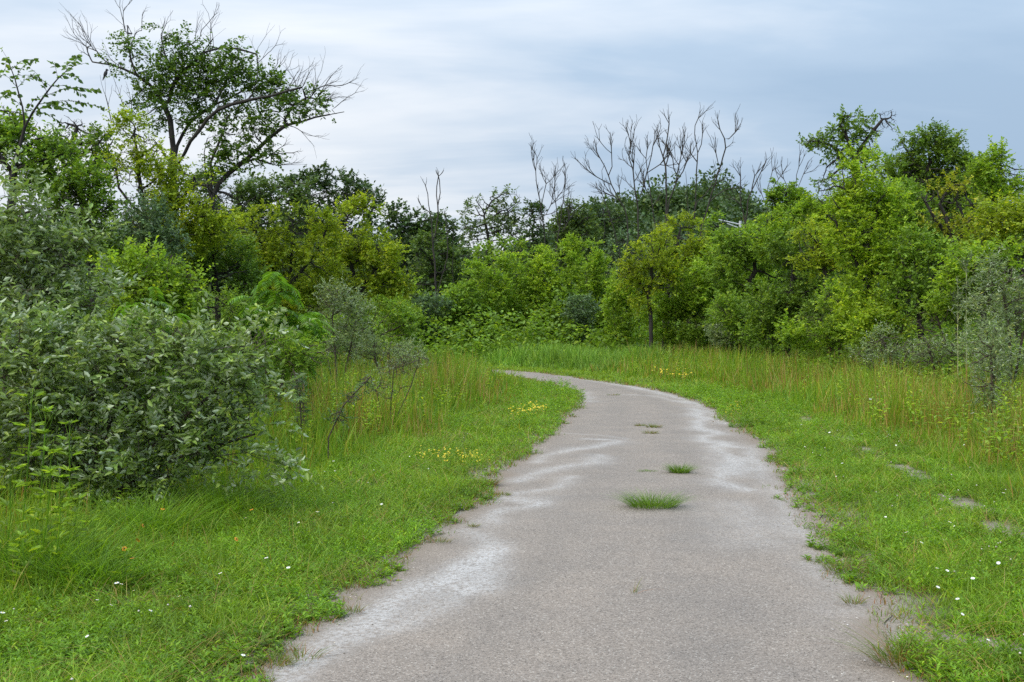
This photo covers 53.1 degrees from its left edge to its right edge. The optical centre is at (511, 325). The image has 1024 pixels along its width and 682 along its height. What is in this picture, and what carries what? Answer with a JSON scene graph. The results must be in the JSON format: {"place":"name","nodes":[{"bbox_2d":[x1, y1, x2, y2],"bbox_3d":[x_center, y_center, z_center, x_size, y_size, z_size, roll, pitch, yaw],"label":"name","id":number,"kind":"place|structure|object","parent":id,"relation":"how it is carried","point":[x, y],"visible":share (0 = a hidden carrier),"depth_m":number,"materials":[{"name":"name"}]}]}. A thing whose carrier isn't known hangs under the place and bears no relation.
{"place":"outdoors","nodes":[
{"label":"outdoors","id":0,"kind":"place"},
{"bbox_2d":[0,342,1023,619],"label":"meadow grass","id":1,"kind":"structure","parent":0,"point":[742,362],"depth_m":15.05,"materials":[{"name":"plant"}]},
{"bbox_2d":[0,0,1023,257],"label":"sky","id":2,"kind":"structure","parent":0,"point":[460,88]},
{"bbox_2d":[1,368,1023,681],"bbox_3d":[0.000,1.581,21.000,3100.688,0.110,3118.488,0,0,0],"label":"ground","id":3,"kind":"structure","parent":0,"point":[927,596],"depth_m":6.44,"materials":[{"name":"plant"}]},
{"bbox_2d":[0,458,29,560],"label":"tall weed","id":4,"kind":"object","parent":3,"relation":"on","point":[4,502],"visible":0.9,"depth_m":6.42,"materials":[{"name":"green plant"}]},
{"bbox_2d":[0,522,45,585],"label":"tall weed","id":5,"kind":"object","parent":3,"relation":"on","point":[15,549],"visible":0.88,"depth_m":6.07,"materials":[{"name":"green plant"}]},
{"bbox_2d":[0,380,45,542],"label":"tall weed","id":6,"kind":"object","parent":3,"relation":"on","point":[24,509],"visible":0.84,"depth_m":6.62,"materials":[{"name":"green plant"}]},
{"bbox_2d":[24,401,56,542],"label":"tall weed","id":7,"kind":"object","parent":3,"relation":"on","point":[44,431],"visible":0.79,"depth_m":6.76,"materials":[{"name":"green plant"}]},
{"bbox_2d":[0,100,89,355],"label":"tree","id":8,"kind":"object","parent":3,"relation":"on","point":[10,133],"visible":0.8,"depth_m":17.89,"materials":[{"name":"green plant"}]},
{"bbox_2d":[27,438,66,560],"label":"tall weed","id":9,"kind":"object","parent":3,"relation":"on","point":[50,468],"visible":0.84,"depth_m":6.55,"materials":[{"name":"green plant"}]},
{"bbox_2d":[0,47,104,378],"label":"sapling","id":10,"kind":"object","parent":3,"relation":"on","point":[55,104],"visible":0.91,"depth_m":12.51,"materials":[{"name":"green plant"}]},
{"bbox_2d":[44,461,75,575],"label":"tall weed","id":11,"kind":"object","parent":3,"relation":"on","point":[63,520],"visible":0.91,"depth_m":6.24,"materials":[{"name":"green plant"}]},
{"bbox_2d":[49,419,82,532],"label":"tall weed","id":12,"kind":"object","parent":3,"relation":"on","point":[64,467],"visible":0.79,"depth_m":7.14,"materials":[{"name":"green plant"}]},
{"bbox_2d":[0,145,143,461],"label":"silver leaved shrub","id":13,"kind":"object","parent":3,"relation":"on","point":[27,231],"visible":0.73,"depth_m":9.67,"materials":[{"name":"green plant"}]},
{"bbox_2d":[38,115,125,301],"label":"tree","id":14,"kind":"object","parent":3,"relation":"on","point":[92,138],"visible":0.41,"depth_m":21.92,"materials":[{"name":"green plant"}]},
{"bbox_2d":[31,148,149,301],"bbox_3d":[-7.892,-0.809,18.982,2.240,4.932,1.308,0,0,0],"label":"tree","id":15,"kind":"object","parent":3,"relation":"on","point":[78,191],"visible":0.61,"depth_m":18.86,"materials":[{"name":"green plant"}]},
{"bbox_2d":[1,532,204,591],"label":"grass tussock","id":16,"kind":"object","parent":3,"relation":"on","point":[100,570],"depth_m":6.22,"materials":[{"name":"plant"}]},
{"bbox_2d":[0,499,220,582],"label":"grass tussock","id":17,"kind":"object","parent":3,"relation":"on","point":[65,542],"depth_m":6.48,"materials":[{"name":"plant"}]},
{"bbox_2d":[4,482,278,541],"bbox_3d":[-2.801,1.374,7.537,2.293,0.428,2.260,0,0,0],"label":"grass tussock","id":18,"kind":"object","parent":3,"relation":"on","point":[145,513],"depth_m":7.67,"materials":[{"name":"plant"}]},
{"bbox_2d":[102,189,195,335],"bbox_3d":[-6.534,-0.416,18.444,1.631,4.138,1.296,0,0,0],"label":"shrub","id":19,"kind":"object","parent":3,"relation":"on","point":[145,225],"visible":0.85,"depth_m":18.37,"materials":[{"name":"green plant"}]},
{"bbox_2d":[85,232,217,337],"bbox_3d":[-5.336,0.133,15.058,2.073,3.065,1.466,0,0,0],"label":"shrub","id":20,"kind":"object","parent":3,"relation":"on","point":[167,281],"visible":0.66,"depth_m":14.84,"materials":[{"name":"green plant"}]},
{"bbox_2d":[113,287,191,412],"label":"fern leaved sapling","id":21,"kind":"object","parent":3,"relation":"on","point":[160,293],"visible":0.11,"depth_m":11.90,"materials":[{"name":"green plant"}]},
{"bbox_2d":[0,277,323,517],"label":"silver leaved shrub","id":22,"kind":"object","parent":3,"relation":"on","point":[205,420],"visible":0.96,"depth_m":8.47,"materials":[{"name":"green plant"}]},
{"bbox_2d":[92,94,246,336],"bbox_3d":[-6.761,-1.423,20.017,3.098,6.196,1.503,0,0,0],"label":"tree","id":23,"kind":"object","parent":3,"relation":"on","point":[199,223],"visible":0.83,"depth_m":19.85,"materials":[{"name":"green plant"}]},
{"bbox_2d":[113,473,303,519],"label":"grass tussock","id":24,"kind":"object","parent":3,"relation":"on","point":[241,500],"depth_m":8.44,"materials":[{"name":"plant"}]},
{"bbox_2d":[60,0,363,350],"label":"tree","id":25,"kind":"object","parent":3,"relation":"on","point":[157,92],"visible":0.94,"depth_m":24.90,"materials":[{"name":"green plant"}]},
{"bbox_2d":[0,257,426,420],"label":"underbrush","id":26,"kind":"object","parent":3,"relation":"on","point":[326,363],"visible":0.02,"depth_m":24.00,"materials":[{"name":"green plant"}]},
{"bbox_2d":[169,280,268,392],"bbox_3d":[-4.310,0.478,15.487,1.845,2.357,1.060,0,0,0],"label":"shrub","id":27,"kind":"object","parent":3,"relation":"on","point":[233,312],"visible":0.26,"depth_m":15.43,"materials":[{"name":"green plant"}]},
{"bbox_2d":[167,226,275,331],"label":"tree","id":28,"kind":"object","parent":3,"relation":"on","point":[247,278],"visible":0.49,"depth_m":20.84,"materials":[{"name":"green plant"}]},
{"bbox_2d":[186,168,289,311],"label":"tree","id":29,"kind":"object","parent":3,"relation":"on","point":[254,197],"visible":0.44,"depth_m":33.87,"materials":[{"name":"green plant"}]},
{"bbox_2d":[209,316,339,430],"bbox_3d":[-3.044,0.757,12.959,1.787,1.793,0.935,0,0,0],"label":"shrub","id":30,"kind":"object","parent":3,"relation":"on","point":[297,364],"visible":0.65,"depth_m":12.95,"materials":[{"name":"green plant"}]},
{"bbox_2d":[223,169,326,278],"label":"tree","id":31,"kind":"object","parent":3,"relation":"on","point":[294,192],"visible":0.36,"depth_m":69.52,"materials":[{"name":"green plant"}]},
{"bbox_2d":[193,46,364,322],"bbox_3d":[-5.551,-2.449,24.434,4.088,8.268,1.166,0,0,6],"label":"tree","id":32,"kind":"object","parent":3,"relation":"on","point":[224,154],"visible":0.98,"depth_m":24.43,"materials":[{"name":"green plant"}]},
{"bbox_2d":[226,272,334,409],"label":"fern leaved sapling","id":33,"kind":"object","parent":3,"relation":"on","point":[319,329],"visible":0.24,"depth_m":14.87,"materials":[{"name":"green plant"}]},
{"bbox_2d":[225,198,351,326],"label":"tree","id":34,"kind":"object","parent":3,"relation":"on","point":[278,251],"visible":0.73,"depth_m":26.85,"materials":[{"name":"green plant"}]},
{"bbox_2d":[285,368,314,449],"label":"shrub","id":35,"kind":"object","parent":3,"relation":"on","point":[300,395],"visible":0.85,"depth_m":11.99,"materials":[{"name":"green plant"}]},
{"bbox_2d":[277,159,387,249],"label":"tree","id":36,"kind":"object","parent":3,"relation":"on","point":[325,185],"visible":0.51,"depth_m":74.48,"materials":[{"name":"green plant"}]},
{"bbox_2d":[298,271,380,379],"bbox_3d":[-3.388,0.293,19.973,1.690,2.737,1.096,0,0,0],"label":"silver shrub","id":37,"kind":"object","parent":3,"relation":"on","point":[350,306],"visible":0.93,"depth_m":19.95,"materials":[{"name":"grey plant"}]},
{"bbox_2d":[319,371,377,462],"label":"shrub","id":38,"kind":"object","parent":3,"relation":"on","point":[340,412],"visible":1,"depth_m":11.49,"materials":[{"name":"green plant"}]},
{"bbox_2d":[301,189,419,365],"bbox_3d":[-4.422,-1.045,29.003,3.617,5.655,2.279,0,0,0],"label":"tree","id":39,"kind":"object","parent":3,"relation":"on","point":[362,250],"visible":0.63,"depth_m":28.77,"materials":[{"name":"green plant"}]},
{"bbox_2d":[323,289,424,375],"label":"shrub","id":40,"kind":"object","parent":3,"relation":"on","point":[407,318],"visible":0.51,"depth_m":23.97,"materials":[{"name":"green plant"}]},
{"bbox_2d":[342,328,427,386],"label":"silver shrub","id":41,"kind":"object","parent":3,"relation":"on","point":[389,351],"visible":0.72,"depth_m":20.95,"materials":[{"name":"grey plant"}]},
{"bbox_2d":[360,344,434,420],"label":"shrub","id":42,"kind":"object","parent":3,"relation":"on","point":[399,366],"visible":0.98,"depth_m":14.99,"materials":[{"name":"plant"}]},
{"bbox_2d":[374,274,428,345],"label":"shrub","id":43,"kind":"object","parent":3,"relation":"on","point":[423,319],"visible":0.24,"depth_m":43.87,"materials":[{"name":"green plant"}]},
{"bbox_2d":[373,197,462,278],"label":"tree","id":44,"kind":"object","parent":3,"relation":"on","point":[402,231],"visible":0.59,"depth_m":61.57,"materials":[{"name":"green plant"}]},
{"bbox_2d":[418,169,447,334],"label":"dead tree","id":45,"kind":"object","parent":3,"relation":"on","point":[436,291],"visible":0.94,"depth_m":45.98,"materials":[{"name":"wood"}]},
{"bbox_2d":[412,289,457,345],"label":"shrub","id":46,"kind":"object","parent":3,"relation":"on","point":[430,305],"visible":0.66,"depth_m":44.81,"materials":[{"name":"green plant"}]},
{"bbox_2d":[405,223,474,336],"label":"tree","id":47,"kind":"object","parent":3,"relation":"on","point":[426,268],"visible":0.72,"depth_m":51.55,"materials":[{"name":"green plant"}]},
{"bbox_2d":[428,269,486,344],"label":"shrub","id":48,"kind":"object","parent":3,"relation":"on","point":[472,291],"visible":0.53,"depth_m":45.64,"materials":[{"name":"green plant"}]},
{"bbox_2d":[458,249,515,342],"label":"shrub","id":49,"kind":"object","parent":3,"relation":"on","point":[494,296],"visible":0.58,"depth_m":46.72,"materials":[{"name":"green plant"}]},
{"bbox_2d":[440,232,536,286],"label":"tree","id":50,"kind":"object","parent":3,"relation":"on","point":[488,243],"visible":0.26,"depth_m":59.88,"materials":[{"name":"green plant"}]},
{"bbox_2d":[455,183,526,273],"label":"tree","id":51,"kind":"object","parent":3,"relation":"on","point":[513,219],"visible":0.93,"depth_m":77.70,"materials":[{"name":"green plant"}]},
{"bbox_2d":[311,339,673,371],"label":"reed grass","id":52,"kind":"structure","parent":3,"relation":"on","point":[587,356],"depth_m":39.04,"materials":[{"name":"plant"}]},
{"bbox_2d":[0,341,1023,555],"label":"meadow weeds","id":53,"kind":"object","parent":3,"relation":"on","point":[946,419],"visible":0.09,"depth_m":14.39,"materials":[{"name":"green plant"}]},
{"bbox_2d":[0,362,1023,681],"bbox_3d":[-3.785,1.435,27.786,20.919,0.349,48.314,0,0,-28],"label":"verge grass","id":54,"kind":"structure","parent":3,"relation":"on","point":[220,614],"depth_m":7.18,"materials":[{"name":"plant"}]},
{"bbox_2d":[0,374,1023,681],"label":"rough grass","id":55,"kind":"structure","parent":3,"relation":"on","point":[370,480],"depth_m":8.55,"materials":[{"name":"plant"}]},
{"bbox_2d":[0,162,1023,328],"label":"wooded hillside","id":56,"kind":"structure","parent":3,"relation":"on","point":[731,210],"depth_m":151.77,"materials":[{"name":"plant"}]},
{"bbox_2d":[0,385,1023,681],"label":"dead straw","id":57,"kind":"object","parent":3,"relation":"on","point":[510,459],"visible":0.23,"depth_m":6.46,"materials":[{"name":"beige plant"}]},
{"bbox_2d":[488,247,555,340],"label":"shrub","id":58,"kind":"object","parent":3,"relation":"on","point":[520,282],"visible":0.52,"depth_m":47.72,"materials":[{"name":"green plant"}]},
{"bbox_2d":[509,197,555,293],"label":"tree","id":59,"kind":"object","parent":3,"relation":"on","point":[533,206],"visible":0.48,"depth_m":71.59,"materials":[{"name":"green plant"}]},
{"bbox_2d":[56,280,1011,357],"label":"underbrush","id":60,"kind":"object","parent":3,"relation":"on","point":[508,336],"visible":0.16,"depth_m":44.03,"materials":[{"name":"green plant"}]},
{"bbox_2d":[514,243,572,342],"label":"shrub","id":61,"kind":"object","parent":3,"relation":"on","point":[538,287],"visible":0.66,"depth_m":47.74,"materials":[{"name":"green plant"}]},
{"bbox_2d":[100,369,997,681],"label":"edge grass","id":62,"kind":"structure","parent":3,"relation":"on","point":[296,619],"depth_m":6.40,"materials":[{"name":"plant"}]},
{"bbox_2d":[543,232,595,343],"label":"shrub","id":63,"kind":"object","parent":3,"relation":"on","point":[572,248],"visible":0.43,"depth_m":47.95,"materials":[{"name":"green plant"}]},
{"bbox_2d":[545,195,604,287],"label":"tree","id":64,"kind":"object","parent":3,"relation":"on","point":[591,225],"visible":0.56,"depth_m":74.48,"materials":[{"name":"green plant"}]},
{"bbox_2d":[557,291,603,344],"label":"shrub","id":65,"kind":"object","parent":3,"relation":"on","point":[577,315],"visible":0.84,"depth_m":44.78,"materials":[{"name":"green plant"}]},
{"bbox_2d":[575,237,625,342],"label":"shrub","id":66,"kind":"object","parent":3,"relation":"on","point":[597,268],"visible":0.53,"depth_m":46.73,"materials":[{"name":"green plant"}]},
{"bbox_2d":[572,121,635,311],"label":"dead tree","id":67,"kind":"object","parent":3,"relation":"on","point":[604,181],"visible":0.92,"depth_m":47.98,"materials":[{"name":"wood"}]},
{"bbox_2d":[579,196,636,275],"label":"tree","id":68,"kind":"object","parent":3,"relation":"on","point":[610,230],"visible":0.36,"depth_m":79.63,"materials":[{"name":"green plant"}]},
{"bbox_2d":[598,263,655,346],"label":"shrub","id":69,"kind":"object","parent":3,"relation":"on","point":[618,303],"visible":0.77,"depth_m":42.65,"materials":[{"name":"green plant"}]},
{"bbox_2d":[603,226,660,330],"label":"tree","id":70,"kind":"object","parent":3,"relation":"on","point":[619,234],"visible":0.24,"depth_m":65.75,"materials":[{"name":"green plant"}]},
{"bbox_2d":[610,222,683,347],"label":"tree","id":71,"kind":"object","parent":3,"relation":"on","point":[636,278],"visible":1,"depth_m":39.84,"materials":[{"name":"green plant"}]},
{"bbox_2d":[617,115,685,343],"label":"dead tree","id":72,"kind":"object","parent":3,"relation":"on","point":[629,152],"visible":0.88,"depth_m":46.97,"materials":[{"name":"wood"}]},
{"bbox_2d":[634,244,703,350],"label":"shrub","id":73,"kind":"object","parent":3,"relation":"on","point":[670,309],"visible":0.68,"depth_m":40.75,"materials":[{"name":"green plant"}]},
{"bbox_2d":[647,209,719,350],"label":"tree","id":74,"kind":"object","parent":3,"relation":"on","point":[696,245],"visible":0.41,"depth_m":41.82,"materials":[{"name":"green plant"}]},
{"bbox_2d":[677,310,717,349],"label":"shrub","id":75,"kind":"object","parent":3,"relation":"on","point":[693,332],"visible":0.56,"depth_m":39.80,"materials":[{"name":"green plant"}]},
{"bbox_2d":[679,207,739,269],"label":"tree","id":76,"kind":"object","parent":3,"relation":"on","point":[713,217],"visible":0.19,"depth_m":57.66,"materials":[{"name":"green plant"}]},
{"bbox_2d":[699,313,760,353],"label":"shrub","id":77,"kind":"object","parent":3,"relation":"on","point":[716,336],"visible":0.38,"depth_m":35.80,"materials":[{"name":"plant"}]},
{"bbox_2d":[678,241,784,351],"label":"tree","id":78,"kind":"object","parent":3,"relation":"on","point":[703,298],"visible":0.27,"depth_m":39.70,"materials":[{"name":"green plant"}]},
{"bbox_2d":[700,224,798,354],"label":"tree","id":79,"kind":"object","parent":3,"relation":"on","point":[742,261],"visible":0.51,"depth_m":35.83,"materials":[{"name":"green plant"}]},
{"bbox_2d":[703,288,798,354],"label":"shrub","id":80,"kind":"object","parent":3,"relation":"on","point":[733,317],"visible":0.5,"depth_m":33.87,"materials":[{"name":"green plant"}]},
{"bbox_2d":[730,308,811,357],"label":"shrub","id":81,"kind":"object","parent":3,"relation":"on","point":[757,333],"visible":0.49,"depth_m":30.76,"materials":[{"name":"green plant"}]},
{"bbox_2d":[743,177,825,273],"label":"tree","id":82,"kind":"object","parent":3,"relation":"on","point":[785,194],"visible":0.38,"depth_m":45.75,"materials":[{"name":"green plant"}]},
{"bbox_2d":[736,225,845,356],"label":"tree","id":83,"kind":"object","parent":3,"relation":"on","point":[790,299],"visible":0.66,"depth_m":30.75,"materials":[{"name":"green plant"}]},
{"bbox_2d":[742,192,844,340],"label":"tree","id":84,"kind":"object","parent":3,"relation":"on","point":[804,209],"visible":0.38,"depth_m":33.81,"materials":[{"name":"green plant"}]},
{"bbox_2d":[793,293,841,353],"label":"shrub","id":85,"kind":"object","parent":3,"relation":"on","point":[811,314],"visible":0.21,"depth_m":28.83,"materials":[{"name":"green plant"}]},
{"bbox_2d":[770,271,874,362],"bbox_3d":[8.390,0.080,26.982,3.228,3.143,1.649,0,0,0],"label":"shrub","id":86,"kind":"object","parent":3,"relation":"on","point":[799,332],"visible":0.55,"depth_m":26.84,"materials":[{"name":"green plant"}]},
{"bbox_2d":[782,213,872,360],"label":"tree","id":87,"kind":"object","parent":3,"relation":"on","point":[817,264],"visible":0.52,"depth_m":28.93,"materials":[{"name":"green plant"}]},
{"bbox_2d":[796,103,900,280],"bbox_3d":[10.836,-2.793,33.079,3.355,8.889,1.498,0,0,0],"label":"tree","id":88,"kind":"object","parent":3,"relation":"on","point":[824,141],"visible":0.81,"depth_m":32.95,"materials":[{"name":"green plant"}]},
{"bbox_2d":[704,295,1023,403],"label":"underbrush","id":89,"kind":"object","parent":3,"relation":"on","point":[949,330],"visible":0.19,"depth_m":24.40,"materials":[{"name":"green plant"}]},
{"bbox_2d":[811,130,923,368],"bbox_3d":[8.701,-1.546,25.004,2.714,6.396,1.944,0,0,0],"label":"tree","id":90,"kind":"object","parent":3,"relation":"on","point":[855,206],"visible":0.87,"depth_m":24.81,"materials":[{"name":"green plant"}]},
{"bbox_2d":[832,290,925,368],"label":"shrub","id":91,"kind":"object","parent":3,"relation":"on","point":[867,316],"visible":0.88,"depth_m":23.84,"materials":[{"name":"green plant"}]},
{"bbox_2d":[845,318,937,376],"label":"silver shrub","id":92,"kind":"object","parent":3,"relation":"on","point":[891,349],"visible":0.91,"depth_m":20.95,"materials":[{"name":"grey plant"}]},
{"bbox_2d":[871,173,962,341],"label":"tree","id":93,"kind":"object","parent":3,"relation":"on","point":[913,196],"visible":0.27,"depth_m":28.62,"materials":[{"name":"green plant"}]},
{"bbox_2d":[876,117,987,345],"bbox_3d":[13.951,-2.615,34.020,4.016,8.538,2.414,0,0,0],"label":"tree","id":94,"kind":"object","parent":3,"relation":"on","point":[952,152],"visible":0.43,"depth_m":33.81,"materials":[{"name":"green plant"}]},
{"bbox_2d":[874,221,991,375],"bbox_3d":[9.816,-0.402,24.031,2.832,4.110,1.707,0,0,0],"label":"tree","id":95,"kind":"object","parent":3,"relation":"on","point":[913,254],"visible":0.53,"depth_m":23.86,"materials":[{"name":"green plant"}]},
{"bbox_2d":[908,328,976,384],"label":"silver shrub","id":96,"kind":"object","parent":3,"relation":"on","point":[936,345],"visible":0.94,"depth_m":19.97,"materials":[{"name":"grey plant"}]},
{"bbox_2d":[908,264,1001,370],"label":"tree","id":97,"kind":"object","parent":3,"relation":"on","point":[932,309],"visible":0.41,"depth_m":21.98,"materials":[{"name":"green plant"}]},
{"bbox_2d":[913,164,999,349],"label":"tree","id":98,"kind":"object","parent":3,"relation":"on","point":[945,227],"visible":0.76,"depth_m":25.96,"materials":[{"name":"green plant"}]},
{"bbox_2d":[932,156,1012,331],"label":"tree","id":99,"kind":"object","parent":3,"relation":"on","point":[946,198],"visible":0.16,"depth_m":32.84,"materials":[{"name":"green plant"}]},
{"bbox_2d":[926,230,1023,368],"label":"tree","id":100,"kind":"object","parent":3,"relation":"on","point":[955,269],"visible":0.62,"depth_m":20.93,"materials":[{"name":"green plant"}]},
{"bbox_2d":[952,242,1023,387],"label":"silver shrub","id":101,"kind":"object","parent":3,"relation":"on","point":[1009,313],"visible":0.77,"depth_m":16.96,"materials":[{"name":"grey plant"}]},
{"bbox_2d":[954,177,1023,358],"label":"tree","id":102,"kind":"object","parent":3,"relation":"on","point":[1005,220],"visible":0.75,"depth_m":21.88,"materials":[{"name":"green plant"}]},
{"bbox_2d":[956,135,1023,346],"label":"tree","id":103,"kind":"object","parent":3,"relation":"on","point":[990,175],"visible":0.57,"depth_m":27.77,"materials":[{"name":"green plant"}]},
{"bbox_2d":[960,310,1023,420],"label":"silver shrub","id":104,"kind":"object","parent":3,"relation":"on","point":[990,354],"visible":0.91,"depth_m":13.96,"materials":[{"name":"grey plant"}]},
{"bbox_2d":[234,370,927,681],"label":"path","id":105,"kind":"structure","parent":0,"point":[536,583],"depth_m":6.28,"materials":[{"name":"asphalt"}]},
{"bbox_2d":[606,489,705,509],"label":"grass tuft","id":106,"kind":"object","parent":105,"relation":"on","point":[648,503],"visible":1,"depth_m":8.90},
{"bbox_2d":[819,619,1006,668],"bbox_3d":[1.831,1.505,4.833,1.059,0.166,0.840,0,0,0],"label":"grass tuft","id":107,"kind":"object","parent":105,"relation":"on","point":[898,658],"visible":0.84,"depth_m":4.83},
{"bbox_2d":[219,336,1023,499],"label":"russet grass","id":108,"kind":"structure","parent":0,"point":[782,373],"depth_m":15.94,"materials":[{"name":"plant"}]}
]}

